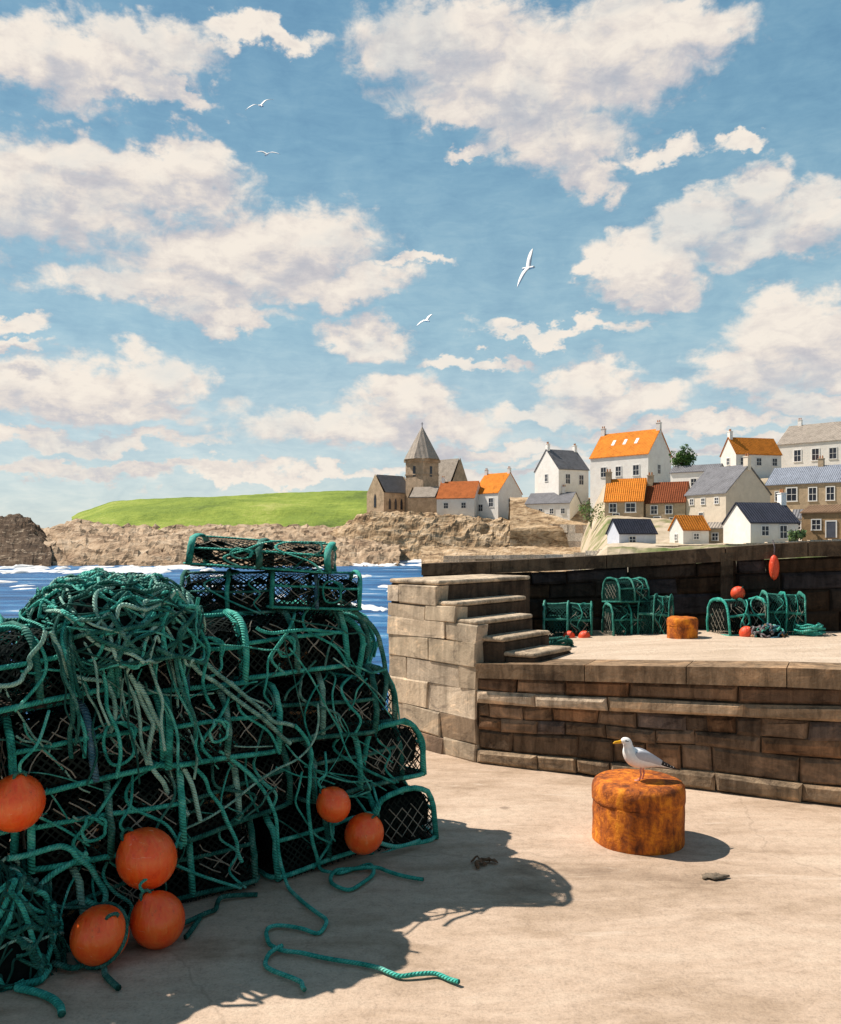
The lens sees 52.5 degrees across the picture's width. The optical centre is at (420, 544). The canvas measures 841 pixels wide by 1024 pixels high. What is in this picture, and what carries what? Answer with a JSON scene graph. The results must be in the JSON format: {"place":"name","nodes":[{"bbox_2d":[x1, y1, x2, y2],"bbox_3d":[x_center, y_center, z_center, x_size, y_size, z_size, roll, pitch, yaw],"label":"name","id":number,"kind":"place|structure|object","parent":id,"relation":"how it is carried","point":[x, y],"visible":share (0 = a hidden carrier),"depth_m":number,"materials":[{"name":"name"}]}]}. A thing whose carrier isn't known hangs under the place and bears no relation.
{"place":"outdoors","nodes":[
{"label":"outdoors","id":0,"kind":"place"},
{"bbox_2d":[0,513,51,566],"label":"rocky point","id":1,"kind":"structure","parent":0,"point":[22,539],"depth_m":186.55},
{"bbox_2d":[0,560,422,713],"bbox_3d":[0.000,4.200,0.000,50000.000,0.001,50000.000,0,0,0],"label":"sea","id":2,"kind":"structure","parent":0,"point":[13,602],"depth_m":91.65,"materials":[{"name":"liquid"}]},
{"bbox_2d":[0,559,420,611],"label":"sea foam","id":3,"kind":"object","parent":2,"relation":"on","point":[23,568],"visible":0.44,"depth_m":135.41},
{"bbox_2d":[38,518,400,566],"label":"shore rocks","id":4,"kind":"object","parent":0,"point":[78,542],"visible":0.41,"depth_m":209.12,"materials":[{"name":"stone"}]},
{"bbox_2d":[72,491,367,529],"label":"headland","id":5,"kind":"structure","parent":4,"relation":"on","point":[333,508],"depth_m":303.60,"materials":[{"name":"green plant"}]},
{"bbox_2d":[330,511,509,559],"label":"promontory","id":6,"kind":"structure","parent":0,"point":[411,533],"depth_m":235.36,"materials":[{"name":"stone"}]},
{"bbox_2d":[367,427,466,512],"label":"church","id":7,"kind":"structure","parent":6,"relation":"on","point":[417,488],"depth_m":278.91,"materials":[{"name":"stone"}]},
{"bbox_2d":[436,476,480,516],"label":"cottage","id":8,"kind":"structure","parent":6,"relation":"on","point":[456,497],"depth_m":248.86,"materials":[{"name":"paint"}]},
{"bbox_2d":[478,466,522,518],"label":"cottage","id":9,"kind":"structure","parent":6,"relation":"on","point":[497,491],"depth_m":247.29,"materials":[{"name":"paint"}]},
{"bbox_2d":[0,748,840,1023],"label":"quay","id":10,"kind":"structure","parent":0,"point":[556,914],"depth_m":4.40,"materials":[{"name":"concrete"}]},
{"bbox_2d":[0,856,66,991],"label":"net heap","id":11,"kind":"object","parent":10,"relation":"on","point":[32,943],"visible":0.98,"depth_m":3.90,"materials":[{"name":"fabric"}]},
{"bbox_2d":[13,963,65,1017],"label":"rope","id":12,"kind":"object","parent":10,"relation":"on","point":[29,988],"visible":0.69,"depth_m":3.77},
{"bbox_2d":[19,852,153,951],"bbox_3d":[-1.869,1.789,4.417,0.568,0.433,0.827,4,6,41],"label":"lobster creel","id":13,"kind":"object","parent":10,"relation":"on","point":[74,888],"visible":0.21,"depth_m":4.32,"materials":[{"name":"green fabric"}]},
{"bbox_2d":[6,843,108,905],"bbox_3d":[-1.776,1.653,4.188,0.488,0.383,0.071,0,0,-41],"label":"rope","id":14,"kind":"object","parent":13,"relation":"on","point":[77,857],"visible":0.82,"depth_m":4.20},
{"bbox_2d":[18,768,187,874],"bbox_3d":[-1.699,1.391,4.531,0.826,0.434,0.580,0,2,-32],"label":"lobster creel","id":15,"kind":"object","parent":13,"relation":"on","point":[98,829],"visible":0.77,"depth_m":4.38,"materials":[{"name":"fabric"}]},
{"bbox_2d":[0,681,165,794],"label":"lobster creel","id":16,"kind":"object","parent":15,"relation":"on","point":[95,766],"visible":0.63,"depth_m":4.31,"materials":[{"name":"fabric"}]},
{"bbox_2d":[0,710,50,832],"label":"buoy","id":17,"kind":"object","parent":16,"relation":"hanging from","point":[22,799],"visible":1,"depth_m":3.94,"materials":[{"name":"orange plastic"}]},
{"bbox_2d":[0,621,116,716],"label":"lobster creel","id":18,"kind":"object","parent":16,"relation":"on","point":[38,689],"visible":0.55,"depth_m":4.17,"materials":[{"name":"fabric"}]},
{"bbox_2d":[0,630,117,732],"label":"rope","id":19,"kind":"object","parent":18,"relation":"hanging from","point":[27,669],"visible":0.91,"depth_m":4.15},
{"bbox_2d":[0,618,392,894],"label":"torn net","id":20,"kind":"object","parent":18,"relation":"hanging from","point":[121,708],"visible":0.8,"depth_m":4.84,"materials":[{"name":"teal fabric"}]},
{"bbox_2d":[115,775,176,889],"bbox_3d":[-1.395,1.472,4.344,0.298,0.559,0.299,0,0,0],"label":"buoy","id":21,"kind":"object","parent":15,"relation":"hanging from","point":[148,853],"visible":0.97,"depth_m":4.25,"materials":[{"name":"orange plastic"}]},
{"bbox_2d":[51,959,121,990],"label":"rope","id":22,"kind":"object","parent":10,"relation":"on","point":[112,982],"visible":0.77,"depth_m":3.95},
{"bbox_2d":[69,901,129,969],"bbox_3d":[-1.531,1.862,4.072,0.268,0.283,0.274,0,0,-31],"label":"buoy","id":23,"kind":"object","parent":10,"relation":"on","point":[99,935],"visible":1,"depth_m":3.98,"materials":[{"name":"orange plastic"}]},
{"bbox_2d":[130,832,184,949],"bbox_3d":[-1.290,1.759,4.277,0.327,0.504,0.264,0,0,-43],"label":"buoy","id":24,"kind":"object","parent":10,"relation":"on","point":[157,919],"visible":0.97,"depth_m":4.17,"materials":[{"name":"orange plastic"}]},
{"bbox_2d":[113,806,259,910],"bbox_3d":[-1.409,1.790,4.976,0.825,0.429,0.577,-2,-2,-32],"label":"lobster creel","id":25,"kind":"object","parent":10,"relation":"on","point":[202,868],"visible":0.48,"depth_m":4.88,"materials":[{"name":"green fabric"}]},
{"bbox_2d":[138,732,292,842],"bbox_3d":[-1.224,1.392,5.059,0.568,0.433,0.827,5,7,43],"label":"lobster creel","id":26,"kind":"object","parent":25,"relation":"on","point":[228,783],"visible":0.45,"depth_m":4.93,"materials":[{"name":"fabric"}]},
{"bbox_2d":[117,680,282,770],"bbox_3d":[-1.247,0.995,4.917,0.580,0.434,0.826,4,-1,42],"label":"lobster creel","id":27,"kind":"object","parent":26,"relation":"on","point":[240,725],"visible":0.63,"depth_m":4.79,"materials":[{"name":"fabric"}]},
{"bbox_2d":[88,609,249,698],"bbox_3d":[-1.442,0.596,4.871,0.828,0.435,0.592,1,1,-40],"label":"lobster creel","id":28,"kind":"object","parent":27,"relation":"on","point":[222,660],"visible":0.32,"depth_m":4.87,"materials":[{"name":"fabric"}]},
{"bbox_2d":[15,567,206,783],"bbox_3d":[-1.680,0.695,4.661,0.951,1.135,0.927,0,0,-36],"label":"net heap","id":29,"kind":"object","parent":28,"relation":"on","point":[100,620],"visible":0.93,"depth_m":4.38,"materials":[{"name":"fabric"}]},
{"bbox_2d":[128,672,202,822],"bbox_3d":[-1.352,1.091,4.536,0.420,0.858,0.061,0,0,-39],"label":"rope","id":30,"kind":"object","parent":29,"relation":"hanging from","point":[149,710],"visible":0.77,"depth_m":4.48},
{"bbox_2d":[188,655,294,744],"bbox_3d":[-1.052,0.817,4.801,0.772,0.737,0.052,0,0,-40],"label":"rope","id":31,"kind":"object","parent":28,"relation":"hanging from","point":[269,720],"visible":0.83,"depth_m":4.84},
{"bbox_2d":[194,597,342,709],"bbox_3d":[-0.857,0.600,4.953,0.975,0.627,0.038,0,0,-40],"label":"rope","id":32,"kind":"object","parent":28,"relation":"on","point":[207,643],"visible":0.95,"depth_m":4.69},
{"bbox_2d":[183,892,257,939],"bbox_3d":[-1.125,1.974,4.580,0.159,0.046,0.649,0,0,26],"label":"rope","id":33,"kind":"object","parent":10,"relation":"on","point":[196,919],"visible":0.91,"depth_m":4.59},
{"bbox_2d":[263,943,306,991],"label":"rope","id":34,"kind":"object","parent":10,"relation":"on","point":[270,952],"visible":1,"depth_m":3.94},
{"bbox_2d":[233,778,379,882],"bbox_3d":[-0.733,1.787,5.471,0.824,0.435,0.586,-3,-1,-41],"label":"lobster creel","id":35,"kind":"object","parent":10,"relation":"on","point":[297,854],"visible":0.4,"depth_m":5.27,"materials":[{"name":"fabric"}]},
{"bbox_2d":[276,719,404,804],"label":"lobster creel","id":36,"kind":"object","parent":35,"relation":"on","point":[332,748],"visible":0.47,"depth_m":5.46,"materials":[{"name":"fabric"}]},
{"bbox_2d":[239,665,379,744],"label":"lobster creel","id":37,"kind":"object","parent":36,"relation":"on","point":[307,723],"visible":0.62,"depth_m":5.35,"materials":[{"name":"fabric"}]},
{"bbox_2d":[203,601,350,681],"bbox_3d":[-0.909,0.597,5.383,0.826,0.434,0.580,-2,0,-39],"label":"lobster creel","id":38,"kind":"object","parent":37,"relation":"on","point":[299,644],"visible":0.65,"depth_m":5.27,"materials":[{"name":"fabric"}]},
{"bbox_2d":[266,567,361,611],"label":"lobster creel","id":39,"kind":"object","parent":38,"relation":"on","point":[317,592],"visible":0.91,"depth_m":5.36,"materials":[{"name":"fabric"}]},
{"bbox_2d":[183,533,337,573],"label":"lobster creel","id":40,"kind":"object","parent":39,"relation":"on","point":[256,556],"visible":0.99,"depth_m":5.26,"materials":[{"name":"fabric"}]},
{"bbox_2d":[337,598,388,701],"bbox_3d":[-0.370,0.678,5.474,0.388,0.701,0.053,0,0,-35],"label":"rope","id":41,"kind":"object","parent":39,"relation":"hanging from","point":[380,645],"visible":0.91,"depth_m":5.55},
{"bbox_2d":[316,751,350,822],"bbox_3d":[-0.528,1.480,5.177,0.210,0.412,0.209,0,0,0],"label":"buoy","id":42,"kind":"object","parent":36,"relation":"hanging from","point":[333,804],"visible":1,"depth_m":5.11,"materials":[{"name":"orange plastic"}]},
{"bbox_2d":[344,786,383,854],"bbox_3d":[-0.348,1.718,5.275,0.246,0.392,0.244,0,0,0],"label":"buoy","id":43,"kind":"object","parent":35,"relation":"hanging from","point":[363,833],"visible":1,"depth_m":5.19,"materials":[{"name":"orange plastic"}]},
{"bbox_2d":[181,750,459,983],"bbox_3d":[-0.558,1.557,4.238,0.625,0.894,1.541,0,0,-41],"label":"rope","id":44,"kind":"object","parent":10,"relation":"on","point":[325,919],"visible":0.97,"depth_m":4.42,"materials":[{"name":"fabric"}]},
{"bbox_2d":[294,724,423,891],"bbox_3d":[-0.374,1.533,5.081,0.759,0.947,0.366,0,0,-11],"label":"rope","id":45,"kind":"object","parent":10,"relation":"on","point":[345,870],"visible":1,"depth_m":5.11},
{"bbox_2d":[351,780,438,854],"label":"lobster creel","id":46,"kind":"object","parent":10,"relation":"on","point":[405,808],"visible":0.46,"depth_m":5.69,"materials":[{"name":"fabric"}]},
{"bbox_2d":[333,718,426,788],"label":"lobster creel","id":47,"kind":"object","parent":46,"relation":"on","point":[408,739],"visible":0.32,"depth_m":5.75,"materials":[{"name":"fabric"}]},
{"bbox_2d":[306,661,399,726],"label":"lobster creel","id":48,"kind":"object","parent":47,"relation":"on","point":[384,716],"visible":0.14,"depth_m":5.71,"materials":[{"name":"fabric"}]},
{"bbox_2d":[286,610,377,681],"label":"lobster creel","id":49,"kind":"object","parent":48,"relation":"on","point":[363,649],"visible":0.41,"depth_m":5.57,"materials":[{"name":"fabric"}]},
{"bbox_2d":[381,838,420,848],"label":"rope","id":50,"kind":"object","parent":10,"relation":"on","point":[395,846],"visible":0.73,"depth_m":5.49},
{"bbox_2d":[387,574,571,761],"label":"stone steps","id":51,"kind":"structure","parent":10,"relation":"on","point":[446,634],"depth_m":8.26,"materials":[{"name":"stone"}]},
{"bbox_2d":[470,855,497,868],"bbox_3d":[0.406,1.973,5.316,0.165,0.043,0.149,0,0,-12],"label":"seaweed","id":52,"kind":"object","parent":10,"relation":"on","point":[480,860],"visible":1,"depth_m":5.33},
{"bbox_2d":[592,769,685,855],"bbox_3d":[1.474,1.791,5.781,0.619,0.423,0.620,0,0,0],"label":"bollard","id":53,"kind":"object","parent":10,"relation":"on","point":[645,816],"visible":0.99,"depth_m":5.54,"materials":[{"name":"metal"}]},
{"bbox_2d":[613,737,676,780],"bbox_3d":[1.507,1.442,5.734,0.457,0.286,0.118,3,0,-8],"label":"gull","id":54,"kind":"object","parent":53,"relation":"on","point":[640,758],"visible":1,"depth_m":5.69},
{"bbox_2d":[476,659,840,804],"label":"quay wall","id":55,"kind":"structure","parent":10,"relation":"on","point":[769,729],"depth_m":7.03,"materials":[{"name":"stone"}]},
{"bbox_2d":[702,872,729,879],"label":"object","id":56,"kind":"object","parent":10,"relation":"on","point":[715,876],"visible":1,"depth_m":5.09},
{"bbox_2d":[0,0,840,527],"label":"sky","id":57,"kind":"structure","parent":0,"point":[187,309],"materials":[{"name":"blue"}]},
{"bbox_2d":[421,546,580,572],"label":"beach","id":58,"kind":"structure","parent":0,"point":[434,554],"depth_m":169.08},
{"bbox_2d":[517,249,534,287],"bbox_3d":[4.535,-11.687,35.941,0.277,1.900,0.705,28,-10,-40],"label":"flying gull","id":59,"kind":"object","parent":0,"point":[528,265],"visible":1,"depth_m":35.89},
{"bbox_2d":[508,497,589,547],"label":"village bank","id":60,"kind":"structure","parent":0,"point":[530,526],"depth_m":193.82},
{"bbox_2d":[534,442,589,504],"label":"house","id":61,"kind":"structure","parent":60,"relation":"on","point":[555,471],"depth_m":203.23,"materials":[{"name":"paint"}]},
{"bbox_2d":[549,629,840,662],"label":"raised quay","id":62,"kind":"structure","parent":0,"point":[705,645],"depth_m":8.09,"materials":[{"name":"concrete"}]},
{"bbox_2d":[549,635,573,646],"bbox_3d":[1.401,0.996,8.664,0.310,0.146,0.206,0,0,0],"label":"rope coil","id":63,"kind":"object","parent":62,"relation":"on","point":[561,641],"visible":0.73,"depth_m":8.59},
{"bbox_2d":[543,600,592,636],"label":"lobster creel","id":64,"kind":"object","parent":62,"relation":"on","point":[562,625],"visible":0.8,"depth_m":9.49,"materials":[{"name":"green fabric"}]},
{"bbox_2d":[601,602,650,635],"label":"lobster creel","id":65,"kind":"object","parent":62,"relation":"on","point":[619,621],"visible":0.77,"depth_m":9.34,"materials":[{"name":"green fabric"}]},
{"bbox_2d":[602,577,650,603],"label":"lobster creel","id":66,"kind":"object","parent":65,"relation":"on","point":[618,591],"visible":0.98,"depth_m":9.39,"materials":[{"name":"green fabric"}]},
{"bbox_2d":[421,541,840,631],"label":"parapet wall","id":67,"kind":"structure","parent":62,"relation":"on","point":[693,582],"depth_m":9.61,"materials":[{"name":"stone"}]},
{"bbox_2d":[443,539,840,569],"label":"harbour wall","id":68,"kind":"structure","parent":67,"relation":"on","point":[463,558],"depth_m":113.65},
{"bbox_2d":[769,540,778,579],"bbox_3d":[3.853,0.170,9.294,0.108,0.443,0.095,0,0,0],"label":"hanging float","id":69,"kind":"object","parent":67,"relation":"hanging from","point":[774,567],"visible":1,"depth_m":9.26,"materials":[{"name":"orange plastic"}]},
{"bbox_2d":[637,592,673,634],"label":"lobster creel","id":70,"kind":"object","parent":62,"relation":"on","point":[661,613],"visible":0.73,"depth_m":9.27,"materials":[{"name":"green fabric"}]},
{"bbox_2d":[667,616,697,638],"bbox_3d":[2.720,0.885,8.861,0.315,0.274,0.315,0,0,0],"label":"bollard","id":71,"kind":"object","parent":62,"relation":"on","point":[682,627],"visible":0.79,"depth_m":8.73,"materials":[{"name":"metal"}]},
{"bbox_2d":[706,596,770,635],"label":"lobster creel","id":72,"kind":"object","parent":62,"relation":"on","point":[729,618],"visible":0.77,"depth_m":9.03,"materials":[{"name":"green fabric"}]},
{"bbox_2d":[730,586,744,598],"bbox_3d":[3.420,0.525,9.194,0.147,0.153,0.150,0,0,0],"label":"buoy","id":73,"kind":"object","parent":72,"relation":"on","point":[737,592],"visible":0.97,"depth_m":9.14,"materials":[{"name":"orange plastic"}]},
{"bbox_2d":[750,623,787,637],"bbox_3d":[3.574,0.914,8.778,0.399,0.215,0.318,0,0,0],"label":"net heap","id":74,"kind":"object","parent":62,"relation":"on","point":[767,630],"visible":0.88,"depth_m":8.69,"materials":[{"name":"fabric"}]},
{"bbox_2d":[759,590,805,635],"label":"lobster creel","id":75,"kind":"object","parent":62,"relation":"on","point":[781,611],"visible":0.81,"depth_m":8.89,"materials":[{"name":"green fabric"}]},
{"bbox_2d":[793,623,825,635],"bbox_3d":[4.023,0.880,8.827,0.342,0.141,0.238,0,0,0],"label":"rope coil","id":76,"kind":"object","parent":62,"relation":"on","point":[813,629],"visible":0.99,"depth_m":8.76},
{"bbox_2d":[580,478,827,571],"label":"village hill","id":77,"kind":"structure","parent":0,"point":[594,538],"depth_m":126.03,"materials":[{"name":"stone"}]},
{"bbox_2d":[524,485,581,519],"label":"terrace house","id":78,"kind":"structure","parent":77,"relation":"on","point":[564,504],"depth_m":198.99,"materials":[{"name":"paint"}]},
{"bbox_2d":[549,524,586,547],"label":"sea wall","id":79,"kind":"structure","parent":77,"relation":"on","point":[574,534],"depth_m":188.40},
{"bbox_2d":[578,500,604,527],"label":"shrub","id":80,"kind":"object","parent":77,"relation":"on","point":[590,510],"visible":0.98,"depth_m":149.62,"materials":[{"name":"green plant"}]},
{"bbox_2d":[603,469,646,516],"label":"house","id":81,"kind":"structure","parent":77,"relation":"on","point":[624,497],"depth_m":143.90,"materials":[{"name":"tile"}]},
{"bbox_2d":[589,420,672,515],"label":"house","id":82,"kind":"structure","parent":77,"relation":"on","point":[635,454],"depth_m":176.90,"materials":[{"name":"paint"}]},
{"bbox_2d":[605,518,657,543],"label":"house","id":83,"kind":"structure","parent":77,"relation":"on","point":[630,530],"depth_m":111.30,"materials":[{"name":"stone"}]},
{"bbox_2d":[644,472,689,519],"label":"house","id":84,"kind":"structure","parent":77,"relation":"on","point":[666,500],"depth_m":141.13,"materials":[{"name":"tile"}]},
{"bbox_2d":[669,444,697,465],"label":"tree","id":85,"kind":"object","parent":77,"relation":"on","point":[683,458],"visible":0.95,"depth_m":162.14,"materials":[{"name":"green plant"}]},
{"bbox_2d":[667,515,710,543],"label":"cottage","id":86,"kind":"structure","parent":77,"relation":"on","point":[689,529],"depth_m":110.84,"materials":[{"name":"paint"}]},
{"bbox_2d":[669,463,723,487],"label":"house","id":87,"kind":"structure","parent":77,"relation":"on","point":[691,474],"depth_m":159.66,"materials":[{"name":"grey stone"}]},
{"bbox_2d":[707,522,722,543],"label":"outhouse","id":88,"kind":"structure","parent":77,"relation":"on","point":[716,533],"depth_m":112.61,"materials":[{"name":"paint"}]},
{"bbox_2d":[684,453,771,522],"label":"house","id":89,"kind":"structure","parent":77,"relation":"on","point":[715,494],"depth_m":134.92,"materials":[{"name":"paint"}]},
{"bbox_2d":[719,429,782,477],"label":"house","id":90,"kind":"structure","parent":77,"relation":"on","point":[765,454],"depth_m":184.05,"materials":[{"name":"ceramic"}]},
{"bbox_2d":[721,489,800,543],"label":"house","id":91,"kind":"structure","parent":77,"relation":"on","point":[751,522],"depth_m":105.62,"materials":[{"name":"paint"}]},
{"bbox_2d":[787,528,806,540],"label":"shrub","id":92,"kind":"object","parent":77,"relation":"on","point":[795,535],"visible":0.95,"depth_m":100.22,"materials":[{"name":"green plant"}]},
{"bbox_2d":[765,455,840,508],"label":"house","id":93,"kind":"structure","parent":77,"relation":"on","point":[804,487],"depth_m":149.06,"materials":[{"name":"tile"}]},
{"bbox_2d":[786,487,797,501],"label":"window","id":94,"kind":"structure","parent":93,"relation":"in","point":[792,492],"depth_m":149.86,"materials":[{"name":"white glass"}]},
{"bbox_2d":[808,487,817,501],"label":"window","id":95,"kind":"structure","parent":93,"relation":"in","point":[812,491],"depth_m":147.50,"materials":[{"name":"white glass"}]},
{"bbox_2d":[825,486,834,500],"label":"window","id":96,"kind":"structure","parent":93,"relation":"in","point":[830,490],"depth_m":145.47,"materials":[{"name":"white glass"}]},
{"bbox_2d":[777,418,840,467],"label":"house","id":97,"kind":"structure","parent":77,"relation":"on","point":[800,444],"depth_m":198.90,"materials":[{"name":"paint"}]},
{"bbox_2d":[800,504,840,540],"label":"house","id":98,"kind":"structure","parent":77,"relation":"on","point":[821,522],"depth_m":107.06,"materials":[{"name":"brown stone"}]},
{"bbox_2d":[825,520,836,537],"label":"door","id":99,"kind":"structure","parent":98,"relation":"in","point":[830,525],"depth_m":106.01,"materials":[{"name":"paint"}]},
{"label":"lobster creel","id":100,"kind":"object","parent":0,"visible":0},
{"bbox_2d":[0,830,18,863],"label":"lobster creel","id":101,"kind":"object","parent":100,"relation":"on","point":[7,842],"visible":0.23,"depth_m":4.16,"materials":[{"name":"fabric"}]},
{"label":"lobster creel","id":102,"kind":"object","parent":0,"visible":0},
{"bbox_2d":[26,772,150,830],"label":"lobster creel","id":103,"kind":"object","parent":102,"relation":"on","point":[54,806],"visible":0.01,"depth_m":5.04,"materials":[{"name":"fabric"}]},
{"bbox_2d":[5,687,117,757],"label":"lobster creel","id":104,"kind":"object","parent":103,"relation":"on","point":[17,747],"visible":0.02,"depth_m":4.78,"materials":[{"name":"green plastic"}]},
{"bbox_2d":[1,615,105,690],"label":"lobster creel","id":105,"kind":"object","parent":104,"relation":"on","point":[7,620],"depth_m":4.83,"materials":[{"name":"fabric"}]},
{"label":"lobster creel","id":106,"kind":"object","parent":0,"visible":0},
{"bbox_2d":[151,685,253,701],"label":"lobster creel","id":107,"kind":"object","parent":106,"relation":"on","point":[203,695],"visible":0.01,"depth_m":5.38,"materials":[{"name":"green plastic"}]},
{"bbox_2d":[160,605,255,669],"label":"lobster creel","id":108,"kind":"object","parent":107,"relation":"on","point":[230,621],"visible":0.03,"depth_m":5.61,"materials":[{"name":"fabric"}]},
{"bbox_2d":[179,568,276,614],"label":"lobster creel","id":109,"kind":"object","parent":108,"relation":"on","point":[248,601],"visible":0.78,"depth_m":5.30,"materials":[{"name":"fabric"}]},
{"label":"lobster creel","id":110,"kind":"object","parent":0,"visible":0},
{"bbox_2d":[268,675,315,696],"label":"lobster creel","id":111,"kind":"object","parent":110,"relation":"on","point":[281,684],"depth_m":5.85,"materials":[{"name":"green plastic"}]},
{"bbox_2d":[254,598,353,664],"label":"lobster creel","id":112,"kind":"object","parent":111,"relation":"on","point":[349,625],"visible":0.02,"depth_m":5.96,"materials":[{"name":"fabric"}]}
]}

